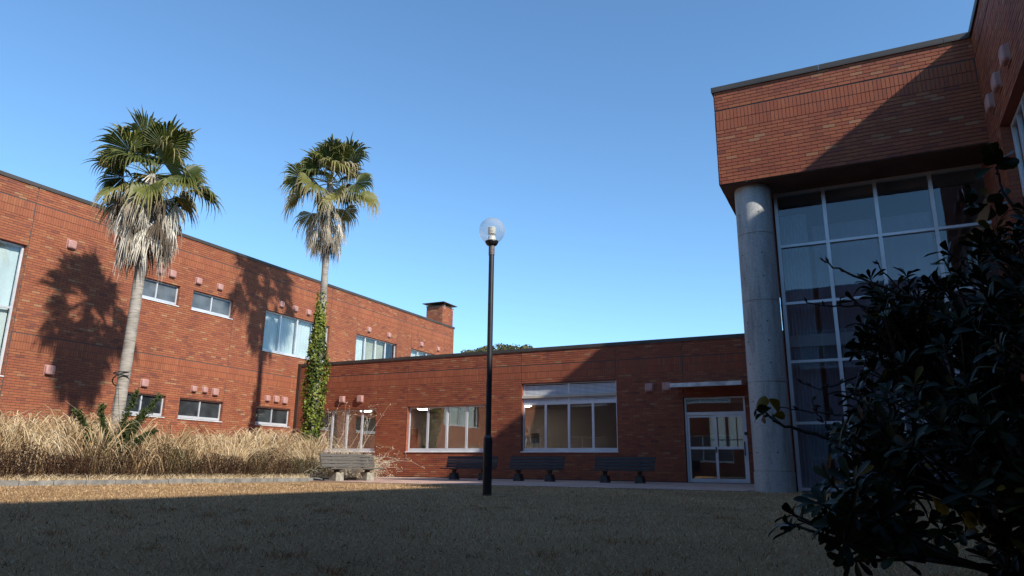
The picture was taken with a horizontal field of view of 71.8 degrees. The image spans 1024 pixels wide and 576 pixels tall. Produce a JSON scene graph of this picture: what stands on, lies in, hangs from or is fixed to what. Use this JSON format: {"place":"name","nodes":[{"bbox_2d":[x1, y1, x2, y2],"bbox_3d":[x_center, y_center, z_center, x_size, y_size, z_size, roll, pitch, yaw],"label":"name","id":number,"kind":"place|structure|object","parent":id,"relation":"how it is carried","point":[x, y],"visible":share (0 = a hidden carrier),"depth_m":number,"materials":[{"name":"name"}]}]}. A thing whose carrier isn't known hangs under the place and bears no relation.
{"place":"outdoors","nodes":[
{"label":"outdoors","id":0,"kind":"place"},
{"bbox_2d":[0,170,456,441],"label":"brick building","id":1,"kind":"structure","parent":0,"point":[222,337],"depth_m":25.01,"materials":[{"name":"red brick"}]},
{"bbox_2d":[0,240,23,376],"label":"window","id":2,"kind":"structure","parent":1,"relation":"in","point":[9,251],"depth_m":20.66,"materials":[{"name":"silver metal"}]},
{"bbox_2d":[124,392,164,417],"bbox_3d":[-12.533,3.953,23.896,0.205,0.755,1.760,-6,-16,26],"label":"window","id":3,"kind":"structure","parent":1,"relation":"in","point":[145,398],"depth_m":24.11,"materials":[{"name":"silver metal"}]},
{"bbox_2d":[142,278,178,306],"bbox_3d":[-12.489,0.125,24.872,0.205,0.755,1.760,-6,-16,26],"label":"window","id":4,"kind":"structure","parent":1,"relation":"in","point":[163,292],"depth_m":25.04,"materials":[{"name":"clear glass"}]},
{"bbox_2d":[177,398,220,421],"bbox_3d":[-11.470,4.494,25.973,0.205,0.755,1.970,-6,-16,26],"label":"window","id":5,"kind":"structure","parent":1,"relation":"in","point":[192,409],"depth_m":26.00,"materials":[{"name":"glass"}]},
{"bbox_2d":[191,291,232,319],"bbox_3d":[-11.435,0.662,26.931,0.205,0.755,1.930,-6,-16,26],"label":"window","id":6,"kind":"structure","parent":1,"relation":"in","point":[203,303],"depth_m":26.97,"materials":[{"name":"clear glass"}]},
{"bbox_2d":[254,406,289,427],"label":"window","id":7,"kind":"structure","parent":1,"relation":"in","point":[268,416],"depth_m":29.12,"materials":[{"name":"grey glass"}]},
{"bbox_2d":[262,310,327,362],"bbox_3d":[-9.434,2.186,30.855,0.323,1.725,3.980,-6,-16,26],"label":"window","id":8,"kind":"structure","parent":1,"relation":"in","point":[286,329],"depth_m":30.57,"materials":[{"name":"clear glass"}]},
{"bbox_2d":[355,335,394,359],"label":"window","id":9,"kind":"structure","parent":1,"relation":"in","point":[369,344],"depth_m":35.63,"materials":[{"name":"clear glass"}]},
{"bbox_2d":[411,349,431,355],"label":"window","id":10,"kind":"structure","parent":1,"relation":"in","point":[418,353],"depth_m":39.40,"materials":[{"name":"clear glass"}]},
{"bbox_2d":[0,0,974,352],"label":"sky","id":11,"kind":"structure","parent":0,"point":[586,128],"materials":[{"name":"blue"}]},
{"bbox_2d":[0,481,1019,575],"bbox_3d":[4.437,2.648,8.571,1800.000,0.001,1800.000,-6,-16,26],"label":"lawn","id":12,"kind":"structure","parent":0,"point":[309,569],"depth_m":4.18,"materials":[{"name":"beige plant"}]},
{"bbox_2d":[0,477,359,486],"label":"kerb","id":13,"kind":"structure","parent":12,"relation":"on","point":[4,483],"depth_m":14.51,"materials":[{"name":"concrete"}]},
{"bbox_2d":[110,478,359,479],"bbox_3d":[-11.736,4.222,15.522,8.470,0.125,16.400,-6,-16,26],"label":"planting bed","id":14,"kind":"object","parent":12,"relation":"on","point":[344,478],"visible":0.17,"depth_m":20.23,"materials":[{"name":"soil"}]},
{"bbox_2d":[71,388,163,473],"bbox_3d":[-8.836,3.220,15.862,0.899,2.082,2.280,-6,-16,26],"label":"evergreen shrub","id":15,"kind":"object","parent":14,"relation":"on","point":[141,417],"visible":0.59,"depth_m":16.09,"materials":[{"name":"green plant"}]},
{"bbox_2d":[82,104,225,432],"bbox_3d":[-10.089,-0.074,18.950,3.531,10.054,3.350,-1,-14,5],"label":"palm tree","id":16,"kind":"object","parent":14,"relation":"on","point":[137,206],"visible":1,"depth_m":19.26,"materials":[{"name":"green plant"}]},
{"bbox_2d":[112,371,157,429],"bbox_3d":[-9.513,3.524,18.366,1.558,2.636,2.059,-6,-16,26],"label":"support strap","id":17,"kind":"object","parent":16,"relation":"attached to","point":[116,373],"visible":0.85,"depth_m":18.37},
{"bbox_2d":[0,473,349,480],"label":"dry tufts","id":18,"kind":"object","parent":14,"relation":"on","point":[114,477],"visible":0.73,"depth_m":14.71,"materials":[{"name":"plant"}]},
{"bbox_2d":[0,400,350,480],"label":"dry grass","id":19,"kind":"structure","parent":14,"relation":"on","point":[69,434],"depth_m":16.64,"materials":[{"name":"beige plant"}]},
{"bbox_2d":[287,401,424,477],"bbox_3d":[-4.441,4.534,21.191,3.576,2.217,4.514,-6,-16,26],"label":"dry weed","id":20,"kind":"object","parent":14,"relation":"on","point":[352,472],"visible":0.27,"depth_m":20.74,"materials":[{"name":"beige plant"}]},
{"bbox_2d":[277,133,380,472],"bbox_3d":[-6.929,0.293,25.678,3.805,12.874,4.024,-6,-16,26],"label":"palm tree","id":21,"kind":"object","parent":12,"relation":"on","point":[332,156],"visible":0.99,"depth_m":26.33,"materials":[{"name":"green plant"}]},
{"bbox_2d":[298,291,331,448],"bbox_3d":[-7.001,3.372,25.253,1.074,6.667,1.041,-6,-16,26],"label":"ivy","id":22,"kind":"object","parent":21,"relation":"attached to","point":[318,318],"visible":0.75,"depth_m":25.12,"materials":[{"name":"green plant"}]},
{"bbox_2d":[479,218,503,495],"bbox_3d":[-0.349,0.999,11.060,0.430,4.420,0.430,-6,-16,26],"label":"lamp post","id":23,"kind":"object","parent":12,"relation":"on","point":[491,242],"visible":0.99,"depth_m":10.94,"materials":[{"name":"black metal"}]},
{"bbox_2d":[711,0,1023,494],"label":"brick building","id":24,"kind":"structure","parent":12,"relation":"on","point":[855,165],"depth_m":14.52,"materials":[{"name":"red brick"}]},
{"bbox_2d":[1011,92,1023,195],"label":"window","id":25,"kind":"structure","parent":24,"relation":"in","point":[1017,119],"depth_m":11.65,"materials":[{"name":"glass"}]},
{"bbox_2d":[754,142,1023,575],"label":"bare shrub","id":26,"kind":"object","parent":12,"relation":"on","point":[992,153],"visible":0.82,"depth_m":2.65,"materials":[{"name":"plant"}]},
{"bbox_2d":[768,196,1023,575],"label":"bush","id":27,"kind":"object","parent":12,"relation":"on","point":[973,424],"visible":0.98,"depth_m":2.07,"materials":[{"name":"green plant"}]},
{"bbox_2d":[310,477,791,492],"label":"pavement","id":28,"kind":"structure","parent":0,"point":[730,487],"depth_m":18.14,"materials":[{"name":"grey concrete"}]},
{"bbox_2d":[319,453,383,480],"bbox_3d":[-4.326,4.862,19.119,0.553,0.727,1.820,-10,-18,37],"label":"bench","id":29,"kind":"object","parent":28,"relation":"on","point":[328,460],"visible":0.98,"depth_m":19.18,"materials":[{"name":"grey wood"}]},
{"bbox_2d":[440,456,497,479],"bbox_3d":[-1.369,5.739,22.525,1.820,0.727,0.553,-6,-16,24],"label":"bench","id":30,"kind":"object","parent":28,"relation":"on","point":[454,463],"visible":0.81,"depth_m":22.68,"materials":[{"name":"grey wood"}]},
{"bbox_2d":[503,457,564,481],"bbox_3d":[0.675,5.483,21.430,1.820,0.727,0.553,-6,-16,26],"label":"bench","id":31,"kind":"object","parent":28,"relation":"on","point":[549,464],"visible":1,"depth_m":21.48,"materials":[{"name":"grey wood"}]},
{"bbox_2d":[292,331,794,483],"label":"brick building","id":32,"kind":"structure","parent":28,"relation":"on","point":[678,409],"depth_m":25.94,"materials":[{"name":"red brick"}]},
{"bbox_2d":[319,409,376,451],"bbox_3d":[-6.790,5.834,28.863,3.120,1.710,0.205,-6,-16,26],"label":"window","id":33,"kind":"structure","parent":32,"relation":"in","point":[333,411],"depth_m":28.80,"materials":[{"name":"silver metal"}]},
{"bbox_2d":[410,429,417,447],"bbox_3d":[-4.830,7.575,32.609,1.000,2.080,0.057,-6,-16,26],"label":"inside door","id":34,"kind":"structure","parent":32,"relation":"in","point":[413,432],"depth_m":32.59,"materials":[{"name":"brown wood"}]},
{"bbox_2d":[406,405,485,451],"bbox_3d":[-2.503,5.351,26.794,3.530,1.720,0.205,-6,-16,26],"label":"window","id":35,"kind":"structure","parent":32,"relation":"in","point":[446,449],"depth_m":26.86,"materials":[{"name":"silver metal"}]},
{"bbox_2d":[522,401,618,452],"bbox_3d":[1.972,4.853,24.631,3.620,1.715,0.205,-6,-16,26],"label":"window","id":36,"kind":"structure","parent":32,"relation":"in","point":[578,450],"depth_m":24.59,"materials":[{"name":"silver metal"}]},
{"bbox_2d":[684,396,749,482],"bbox_3d":[6.470,4.792,22.357,1.940,2.678,0.180,-6,-16,26],"label":"entrance door","id":37,"kind":"structure","parent":32,"relation":"in","point":[742,414],"depth_m":22.39,"materials":[{"name":"silver metal"}]},
{"bbox_2d":[709,417,726,446],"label":"inside window","id":38,"kind":"structure","parent":32,"relation":"in","point":[721,429],"depth_m":26.81,"materials":[{"name":"silver metal"}]},
{"bbox_2d":[728,417,743,446],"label":"inside window","id":39,"kind":"structure","parent":32,"relation":"in","point":[735,423],"depth_m":26.53,"materials":[{"name":"silver metal"}]},
{"bbox_2d":[589,457,654,482],"bbox_3d":[3.174,5.232,20.331,1.820,0.727,0.553,-7,-16,27],"label":"bench","id":40,"kind":"object","parent":28,"relation":"on","point":[606,463],"visible":0.98,"depth_m":20.41,"materials":[{"name":"grey wood"}]},
{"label":"hill","id":41,"kind":"structure","parent":0,"visible":0},
{"bbox_2d":[461,343,532,352],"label":"forest","id":42,"kind":"object","parent":41,"relation":"on","point":[498,347],"visible":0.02,"depth_m":122.42,"materials":[{"name":"green plant"}]}
]}

